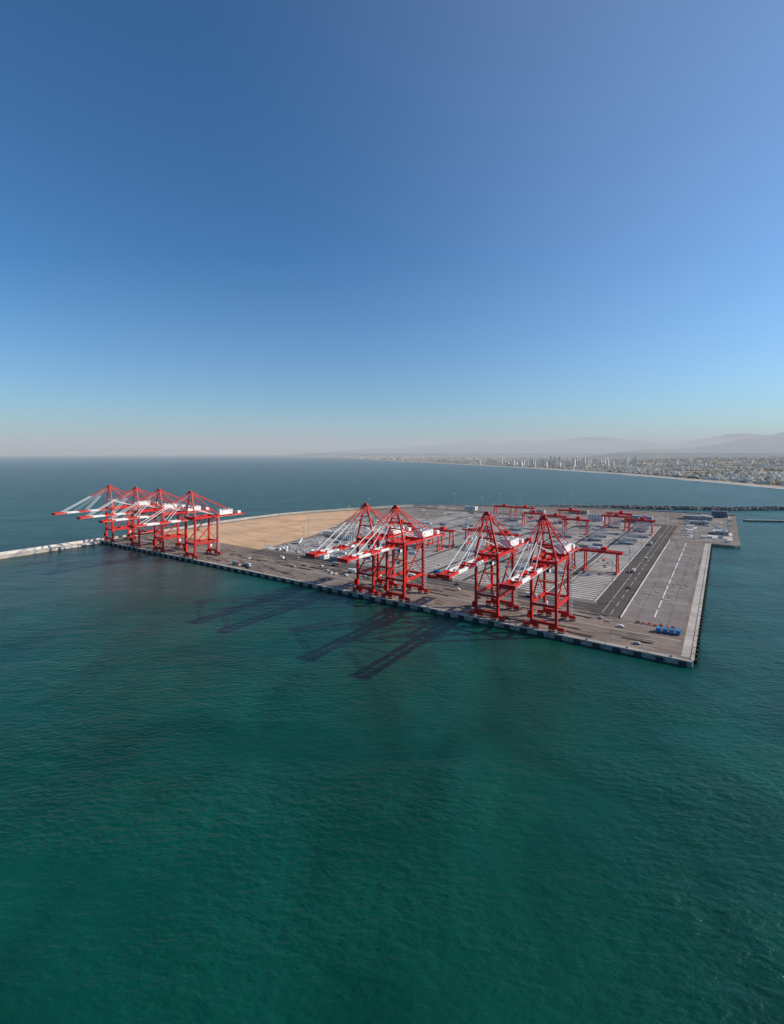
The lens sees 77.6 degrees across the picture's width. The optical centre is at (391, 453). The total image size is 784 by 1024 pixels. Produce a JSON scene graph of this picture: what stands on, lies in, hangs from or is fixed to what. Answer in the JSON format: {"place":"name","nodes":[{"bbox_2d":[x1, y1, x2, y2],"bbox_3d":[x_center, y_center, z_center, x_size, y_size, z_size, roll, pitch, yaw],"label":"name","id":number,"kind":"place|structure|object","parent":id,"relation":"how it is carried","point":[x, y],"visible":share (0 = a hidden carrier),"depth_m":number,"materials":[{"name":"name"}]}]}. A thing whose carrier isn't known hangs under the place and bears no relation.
{"place":"outdoors","nodes":[
{"label":"outdoors","id":0,"kind":"place"},
{"bbox_2d":[0,454,783,1023],"bbox_3d":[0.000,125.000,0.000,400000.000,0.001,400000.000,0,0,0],"label":"sea water","id":1,"kind":"structure","parent":0,"point":[228,796],"depth_m":184.18,"materials":[{"name":"teal liquid"}]},
{"bbox_2d":[0,538,101,558],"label":"breakwater","id":2,"kind":"object","parent":1,"relation":"in","point":[33,550],"visible":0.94,"depth_m":626.42,"materials":[{"name":"concrete"}]},
{"bbox_2d":[100,504,735,539],"bbox_3d":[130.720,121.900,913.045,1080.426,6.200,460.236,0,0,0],"label":"seawall","id":3,"kind":"object","parent":1,"relation":"in","point":[120,536],"visible":0.44,"depth_m":1025.92,"materials":[{"name":"concrete"}]},
{"bbox_2d":[513,505,783,509],"bbox_3d":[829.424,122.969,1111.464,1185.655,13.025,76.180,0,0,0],"label":"harbour breakwater rocks","id":4,"kind":"object","parent":1,"relation":"in","point":[687,507],"visible":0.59,"depth_m":1100.91,"materials":[{"name":"grey stone"}]},
{"bbox_2d":[743,520,783,521],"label":"harbour pier","id":5,"kind":"structure","parent":1,"relation":"in","point":[766,520],"depth_m":896.63,"materials":[{"name":"concrete"}]},
{"bbox_2d":[0,0,783,453],"label":"sky","id":6,"kind":"structure","parent":0,"point":[227,226],"materials":[{"name":"blue"}]},
{"bbox_2d":[102,506,735,540],"bbox_3d":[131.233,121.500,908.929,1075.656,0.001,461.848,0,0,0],"label":"perimeter road","id":7,"kind":"structure","parent":0,"point":[373,508],"depth_m":990.78,"materials":[{"name":"grey asphalt"}]},
{"bbox_2d":[103,506,739,667],"bbox_3d":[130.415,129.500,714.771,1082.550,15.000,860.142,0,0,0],"label":"port terminal ground","id":8,"kind":"structure","parent":0,"point":[668,646],"depth_m":422.35,"materials":[{"name":"concrete"}]},
{"bbox_2d":[164,510,361,548],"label":"sand","id":9,"kind":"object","parent":8,"relation":"on","point":[259,533],"visible":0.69,"depth_m":784.61,"materials":[{"name":"beige sand"}]},
{"bbox_2d":[348,568,355,572],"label":"truck","id":10,"kind":"object","parent":8,"relation":"on","point":[350,570],"visible":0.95,"depth_m":499.10,"materials":[{"name":"metal"}]},
{"bbox_2d":[108,539,680,657],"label":"crane rail","id":11,"kind":"object","parent":8,"relation":"on","point":[439,608],"visible":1,"depth_m":389.03,"materials":[{"name":"metal"}]},
{"bbox_2d":[51,485,159,542],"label":"ship to shore crane","id":12,"kind":"object","parent":11,"relation":"on","point":[112,528],"visible":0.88,"depth_m":679.83,"materials":[{"name":"red paint"}]},
{"bbox_2d":[76,486,184,547],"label":"ship to shore crane","id":13,"kind":"object","parent":11,"relation":"on","point":[139,532],"visible":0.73,"depth_m":639.56,"materials":[{"name":"red paint"}]},
{"bbox_2d":[99,488,212,552],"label":"ship to shore crane","id":14,"kind":"object","parent":11,"relation":"on","point":[177,513],"visible":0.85,"depth_m":610.34,"materials":[{"name":"red paint"}]},
{"bbox_2d":[129,490,243,559],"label":"ship to shore crane","id":15,"kind":"object","parent":11,"relation":"on","point":[225,512],"visible":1,"depth_m":574.13,"materials":[{"name":"red paint"}]},
{"bbox_2d":[305,503,413,595],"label":"ship to shore crane","id":16,"kind":"object","parent":11,"relation":"on","point":[348,545],"visible":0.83,"depth_m":426.75,"materials":[{"name":"red paint"}]},
{"bbox_2d":[337,505,442,601],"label":"ship to shore crane","id":17,"kind":"object","parent":11,"relation":"on","point":[422,534],"visible":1,"depth_m":410.75,"materials":[{"name":"red paint"}]},
{"bbox_2d":[436,511,525,621],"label":"ship to shore crane","id":18,"kind":"object","parent":11,"relation":"on","point":[508,544],"visible":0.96,"depth_m":363.58,"materials":[{"name":"red paint"}]},
{"bbox_2d":[499,515,576,633],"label":"ship to shore crane","id":19,"kind":"object","parent":11,"relation":"on","point":[562,551],"visible":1,"depth_m":340.95,"materials":[{"name":"red paint"}]},
{"bbox_2d":[101,540,710,662],"bbox_3d":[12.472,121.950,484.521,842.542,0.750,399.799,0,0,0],"label":"quay cope beam","id":20,"kind":"structure","parent":8,"relation":"on","point":[695,635],"depth_m":373.16,"materials":[{"name":"concrete"}]},
{"bbox_2d":[118,543,671,656],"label":"mooring bollards","id":21,"kind":"object","parent":20,"relation":"on","point":[427,606],"visible":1,"depth_m":385.51,"materials":[{"name":"metal"}]},
{"bbox_2d":[101,541,711,666],"bbox_3d":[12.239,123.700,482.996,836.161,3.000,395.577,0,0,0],"label":"quay fenders","id":22,"kind":"object","parent":20,"relation":"attached to","point":[595,645],"visible":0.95,"depth_m":382.25,"materials":[{"name":"black rubber"}]},
{"bbox_2d":[620,540,669,617],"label":"concrete barrier wall","id":23,"kind":"structure","parent":8,"relation":"on","point":[642,582],"depth_m":449.17,"materials":[{"name":"white concrete"}]},
{"bbox_2d":[636,620,674,628],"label":"stored lifting gear","id":24,"kind":"object","parent":8,"relation":"on","point":[644,622],"visible":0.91,"depth_m":344.83,"materials":[{"name":"metal"}]},
{"bbox_2d":[662,627,667,632],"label":"blue container","id":25,"kind":"object","parent":8,"relation":"on","point":[664,629],"visible":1,"depth_m":331.19,"materials":[{"name":"metal"}]},
{"bbox_2d":[654,543,708,657],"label":"quay apron","id":26,"kind":"object","parent":8,"relation":"on","point":[688,640],"visible":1,"depth_m":389.08,"materials":[{"name":"concrete"}]},
{"bbox_2d":[263,508,669,603],"bbox_3d":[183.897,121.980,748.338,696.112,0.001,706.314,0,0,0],"label":"container yard pavement","id":27,"kind":"structure","parent":0,"point":[415,513],"depth_m":627.28,"materials":[{"name":"grey concrete"}]},
{"bbox_2d":[318,554,329,558],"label":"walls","id":28,"kind":"structure","parent":27,"relation":"on","point":[324,556],"depth_m":566.30,"materials":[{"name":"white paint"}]},
{"bbox_2d":[323,531,353,540],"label":"shipping containers","id":29,"kind":"object","parent":27,"relation":"on","point":[335,535],"visible":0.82,"depth_m":705.78,"materials":[{"name":"metal"}]},
{"bbox_2d":[415,529,444,551],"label":"yard gantry crane","id":30,"kind":"object","parent":27,"relation":"on","point":[437,550],"visible":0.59,"depth_m":614.57,"materials":[{"name":"red paint"}]},
{"bbox_2d":[427,526,455,547],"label":"yard gantry crane","id":31,"kind":"object","parent":27,"relation":"on","point":[443,528],"visible":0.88,"depth_m":641.00,"materials":[{"name":"red paint"}]},
{"bbox_2d":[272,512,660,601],"bbox_3d":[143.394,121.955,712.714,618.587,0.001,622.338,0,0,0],"label":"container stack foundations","id":32,"kind":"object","parent":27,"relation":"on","point":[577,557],"visible":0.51,"depth_m":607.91,"materials":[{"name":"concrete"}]},
{"bbox_2d":[387,519,413,536],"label":"yard gantry crane","id":33,"kind":"object","parent":32,"relation":"on","point":[404,522],"visible":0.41,"depth_m":709.91,"materials":[{"name":"red paint"}]},
{"bbox_2d":[397,525,420,544],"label":"yard gantry crane","id":34,"kind":"object","parent":32,"relation":"on","point":[412,528],"visible":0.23,"depth_m":653.86,"materials":[{"name":"red paint"}]},
{"bbox_2d":[267,511,642,584],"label":"construction material piles","id":35,"kind":"object","parent":32,"relation":"on","point":[366,531],"visible":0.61,"depth_m":687.62,"materials":[{"name":"white paint"}]},
{"bbox_2d":[462,526,491,547],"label":"yard gantry crane","id":36,"kind":"object","parent":32,"relation":"on","point":[475,529],"visible":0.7,"depth_m":643.65,"materials":[{"name":"red paint"}]},
{"bbox_2d":[542,513,567,529],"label":"yard gantry crane","id":37,"kind":"object","parent":32,"relation":"on","point":[554,515],"visible":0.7,"depth_m":785.89,"materials":[{"name":"red paint"}]},
{"bbox_2d":[538,545,579,570],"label":"yard gantry crane","id":38,"kind":"object","parent":32,"relation":"on","point":[550,547],"visible":0.28,"depth_m":516.59,"materials":[{"name":"red paint"}]},
{"bbox_2d":[562,516,590,534],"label":"yard gantry crane","id":39,"kind":"object","parent":32,"relation":"on","point":[578,519],"visible":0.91,"depth_m":742.87,"materials":[{"name":"red paint"}]},
{"bbox_2d":[601,513,628,530],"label":"yard gantry crane","id":40,"kind":"object","parent":32,"relation":"on","point":[616,515],"visible":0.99,"depth_m":784.65,"materials":[{"name":"red paint"}]},
{"bbox_2d":[463,518,475,526],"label":"reefer rack","id":41,"kind":"object","parent":27,"relation":"on","point":[469,522],"visible":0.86,"depth_m":818.99,"materials":[{"name":"metal"}]},
{"bbox_2d":[465,507,477,509],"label":"walls","id":42,"kind":"structure","parent":27,"relation":"on","point":[472,508],"depth_m":1055.86,"materials":[{"name":"white paint"}]},
{"bbox_2d":[263,506,732,549],"bbox_3d":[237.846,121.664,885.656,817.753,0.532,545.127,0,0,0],"label":"concrete pavement patches","id":43,"kind":"object","parent":27,"relation":"on","point":[729,538],"visible":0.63,"depth_m":772.32,"materials":[{"name":"grey concrete"}]},
{"bbox_2d":[492,504,512,517],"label":"yard gantry crane","id":44,"kind":"object","parent":27,"relation":"on","point":[502,505],"visible":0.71,"depth_m":934.57,"materials":[{"name":"red paint"}]},
{"bbox_2d":[487,530,520,551],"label":"yard gantry crane","id":45,"kind":"object","parent":27,"relation":"on","point":[506,532],"visible":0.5,"depth_m":608.46,"materials":[{"name":"red paint"}]},
{"bbox_2d":[509,514,520,521],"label":"reefer rack","id":46,"kind":"object","parent":27,"relation":"on","point":[515,517],"visible":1,"depth_m":881.65,"materials":[{"name":"metal"}]},
{"bbox_2d":[510,522,523,530],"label":"reefer rack","id":47,"kind":"object","parent":27,"relation":"on","point":[513,528],"visible":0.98,"depth_m":775.96,"materials":[{"name":"metal"}]},
{"bbox_2d":[513,505,535,519],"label":"yard gantry crane","id":48,"kind":"object","parent":27,"relation":"on","point":[524,507],"visible":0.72,"depth_m":909.59,"materials":[{"name":"red paint"}]},
{"bbox_2d":[514,537,545,559],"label":"yard gantry crane","id":49,"kind":"object","parent":27,"relation":"on","point":[530,540],"visible":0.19,"depth_m":554.16,"materials":[{"name":"red paint"}]},
{"bbox_2d":[521,510,544,526],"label":"yard gantry crane","id":50,"kind":"object","parent":27,"relation":"on","point":[532,512],"visible":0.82,"depth_m":825.62,"materials":[{"name":"red paint"}]},
{"bbox_2d":[533,525,547,533],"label":"reefer rack","id":51,"kind":"object","parent":27,"relation":"on","point":[543,530],"visible":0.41,"depth_m":744.61,"materials":[{"name":"metal"}]},
{"bbox_2d":[559,528,571,537],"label":"reefer rack","id":52,"kind":"object","parent":27,"relation":"on","point":[569,532],"visible":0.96,"depth_m":714.81,"materials":[{"name":"metal"}]},
{"bbox_2d":[557,508,581,522],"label":"yard gantry crane","id":53,"kind":"object","parent":27,"relation":"on","point":[571,510],"visible":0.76,"depth_m":862.54,"materials":[{"name":"red paint"}]},
{"bbox_2d":[579,519,591,526],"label":"reefer rack","id":54,"kind":"object","parent":27,"relation":"on","point":[583,522],"visible":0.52,"depth_m":813.43,"materials":[{"name":"metal"}]},
{"bbox_2d":[587,530,601,540],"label":"reefer rack","id":55,"kind":"object","parent":27,"relation":"on","point":[596,535],"visible":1,"depth_m":683.73,"materials":[{"name":"metal"}]},
{"bbox_2d":[593,527,607,537],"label":"reefer rack","id":56,"kind":"object","parent":27,"relation":"on","point":[605,533],"visible":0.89,"depth_m":714.44,"materials":[{"name":"metal"}]},
{"bbox_2d":[580,546,623,574],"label":"yard gantry crane","id":57,"kind":"object","parent":27,"relation":"on","point":[604,550],"visible":1,"depth_m":501.90,"materials":[{"name":"red paint"}]},
{"bbox_2d":[607,520,620,528],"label":"reefer rack","id":58,"kind":"object","parent":27,"relation":"on","point":[614,523],"visible":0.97,"depth_m":801.35,"materials":[{"name":"metal"}]},
{"bbox_2d":[606,511,632,525],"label":"yard gantry crane","id":59,"kind":"object","parent":27,"relation":"on","point":[622,513],"visible":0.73,"depth_m":818.35,"materials":[{"name":"red paint"}]},
{"bbox_2d":[618,534,634,544],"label":"reefer rack","id":60,"kind":"object","parent":27,"relation":"on","point":[632,542],"visible":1,"depth_m":658.39,"materials":[{"name":"metal"}]},
{"bbox_2d":[622,531,637,541],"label":"reefer rack","id":61,"kind":"object","parent":27,"relation":"on","point":[630,532],"visible":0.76,"depth_m":683.50,"materials":[{"name":"metal"}]},
{"bbox_2d":[633,523,645,531],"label":"reefer rack","id":62,"kind":"object","parent":27,"relation":"on","point":[641,529],"visible":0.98,"depth_m":760.22,"materials":[{"name":"metal"}]},
{"bbox_2d":[627,516,652,522],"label":"walls","id":63,"kind":"structure","parent":27,"relation":"on","point":[636,517],"depth_m":868.53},
{"bbox_2d":[630,515,652,516],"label":"roof","id":64,"kind":"structure","parent":63,"relation":"on","point":[642,515],"depth_m":869.53,"materials":[{"name":"metal"}]},
{"bbox_2d":[625,517,655,535],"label":"yard gantry crane","id":65,"kind":"object","parent":27,"relation":"on","point":[642,519],"visible":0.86,"depth_m":736.35,"materials":[{"name":"red paint"}]},
{"bbox_2d":[250,507,728,617],"bbox_3d":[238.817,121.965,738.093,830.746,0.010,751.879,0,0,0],"label":"port road","id":66,"kind":"structure","parent":0,"point":[605,598],"depth_m":551.56,"materials":[{"name":"grey asphalt"}]},
{"bbox_2d":[118,526,668,643],"bbox_3d":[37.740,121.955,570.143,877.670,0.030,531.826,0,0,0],"label":"road markings","id":67,"kind":"object","parent":66,"relation":"on","point":[458,586],"visible":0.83,"depth_m":451.09,"materials":[{"name":"paint"}]},
{"bbox_2d":[427,574,437,578],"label":"shipping container","id":68,"kind":"object","parent":66,"relation":"on","point":[431,575],"visible":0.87,"depth_m":478.33,"materials":[{"name":"red metal"}]},
{"bbox_2d":[525,592,537,597],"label":"truck","id":69,"kind":"object","parent":66,"relation":"on","point":[527,594],"visible":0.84,"depth_m":414.57,"materials":[{"name":"metal"}]},
{"bbox_2d":[569,511,588,514],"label":"walls","id":70,"kind":"structure","parent":66,"relation":"on","point":[586,513],"depth_m":983.58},
{"bbox_2d":[589,515,603,520],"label":"walls","id":71,"kind":"structure","parent":66,"relation":"on","point":[596,517],"depth_m":887.99,"materials":[{"name":"white paint"}]},
{"bbox_2d":[610,561,615,602],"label":"floodlight mast","id":72,"kind":"object","parent":66,"relation":"on","point":[612,562],"visible":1,"depth_m":397.57,"materials":[{"name":"metal"}]},
{"bbox_2d":[627,545,630,580],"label":"floodlight mast","id":73,"kind":"object","parent":66,"relation":"on","point":[629,563],"visible":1,"depth_m":466.90,"materials":[{"name":"metal"}]},
{"bbox_2d":[639,533,642,563],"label":"floodlight mast","id":74,"kind":"object","parent":66,"relation":"on","point":[641,547],"visible":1,"depth_m":537.27,"materials":[{"name":"metal"}]},
{"bbox_2d":[683,514,712,520],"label":"warehouse","id":75,"kind":"structure","parent":66,"relation":"on","point":[696,517],"depth_m":898.89,"materials":[{"name":"metal"}]},
{"bbox_2d":[690,521,708,524],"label":"walls","id":76,"kind":"structure","parent":66,"relation":"on","point":[697,523],"depth_m":834.45,"materials":[{"name":"concrete"}]},
{"bbox_2d":[690,520,709,522],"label":"roof","id":77,"kind":"structure","parent":76,"relation":"on","point":[699,521],"depth_m":838.56,"materials":[{"name":"metal"}]},
{"bbox_2d":[712,511,726,517],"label":"walls","id":78,"kind":"structure","parent":66,"relation":"on","point":[720,515],"depth_m":930.40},
{"bbox_2d":[714,528,728,535],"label":"warehouse","id":79,"kind":"structure","parent":66,"relation":"on","point":[723,532],"depth_m":731.03,"materials":[{"name":"concrete"}]},
{"bbox_2d":[204,454,783,485],"bbox_3d":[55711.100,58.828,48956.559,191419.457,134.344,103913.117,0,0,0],"label":"coastal land","id":80,"kind":"structure","parent":0,"point":[649,463],"depth_m":7569.02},
{"bbox_2d":[255,453,783,485],"bbox_3d":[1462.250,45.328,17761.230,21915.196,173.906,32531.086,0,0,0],"label":"distant city buildings","id":81,"kind":"structure","parent":80,"relation":"on","point":[586,463],"depth_m":4271.07,"materials":[{"name":"white concrete"}]},
{"bbox_2d":[415,457,782,480],"bbox_3d":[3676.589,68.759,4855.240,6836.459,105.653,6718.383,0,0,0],"label":"distant trees","id":82,"kind":"object","parent":80,"relation":"on","point":[707,472],"visible":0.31,"depth_m":3619.51,"materials":[{"name":"green plant"}]},
{"bbox_2d":[270,433,758,455],"bbox_3d":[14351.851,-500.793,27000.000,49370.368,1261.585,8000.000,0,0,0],"label":"hills","id":83,"kind":"structure","parent":0,"point":[589,446],"depth_m":24276.73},
{"bbox_2d":[327,457,783,488],"bbox_3d":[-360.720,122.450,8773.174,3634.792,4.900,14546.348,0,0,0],"label":"beach","id":84,"kind":"structure","parent":0,"point":[761,485],"depth_m":2629.45,"materials":[{"name":"beige sand"}]},
{"bbox_2d":[424,462,780,488],"bbox_3d":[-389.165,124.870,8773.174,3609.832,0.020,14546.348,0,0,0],"label":"surf foam","id":85,"kind":"object","parent":84,"relation":"on","point":[669,478],"visible":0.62,"depth_m":2362.40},
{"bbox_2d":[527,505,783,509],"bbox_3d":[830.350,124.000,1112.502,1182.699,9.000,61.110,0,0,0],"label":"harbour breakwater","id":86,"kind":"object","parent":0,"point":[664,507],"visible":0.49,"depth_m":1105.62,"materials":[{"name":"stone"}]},
{"bbox_2d":[622,541,702,629],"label":"reserve pavement","id":87,"kind":"structure","parent":0,"point":[650,597],"depth_m":434.60,"materials":[{"name":"concrete"}]},
{"bbox_2d":[119,535,697,642],"bbox_3d":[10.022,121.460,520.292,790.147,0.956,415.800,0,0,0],"label":"asphalt repair patches","id":88,"kind":"object","parent":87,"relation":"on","point":[657,582],"visible":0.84,"depth_m":450.04,"materials":[{"name":"grey asphalt"}]},
{"bbox_2d":[587,432,783,457],"bbox_3d":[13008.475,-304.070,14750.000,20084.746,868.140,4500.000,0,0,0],"label":"hills","id":89,"kind":"structure","parent":0,"point":[763,446],"depth_m":13261.42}
]}

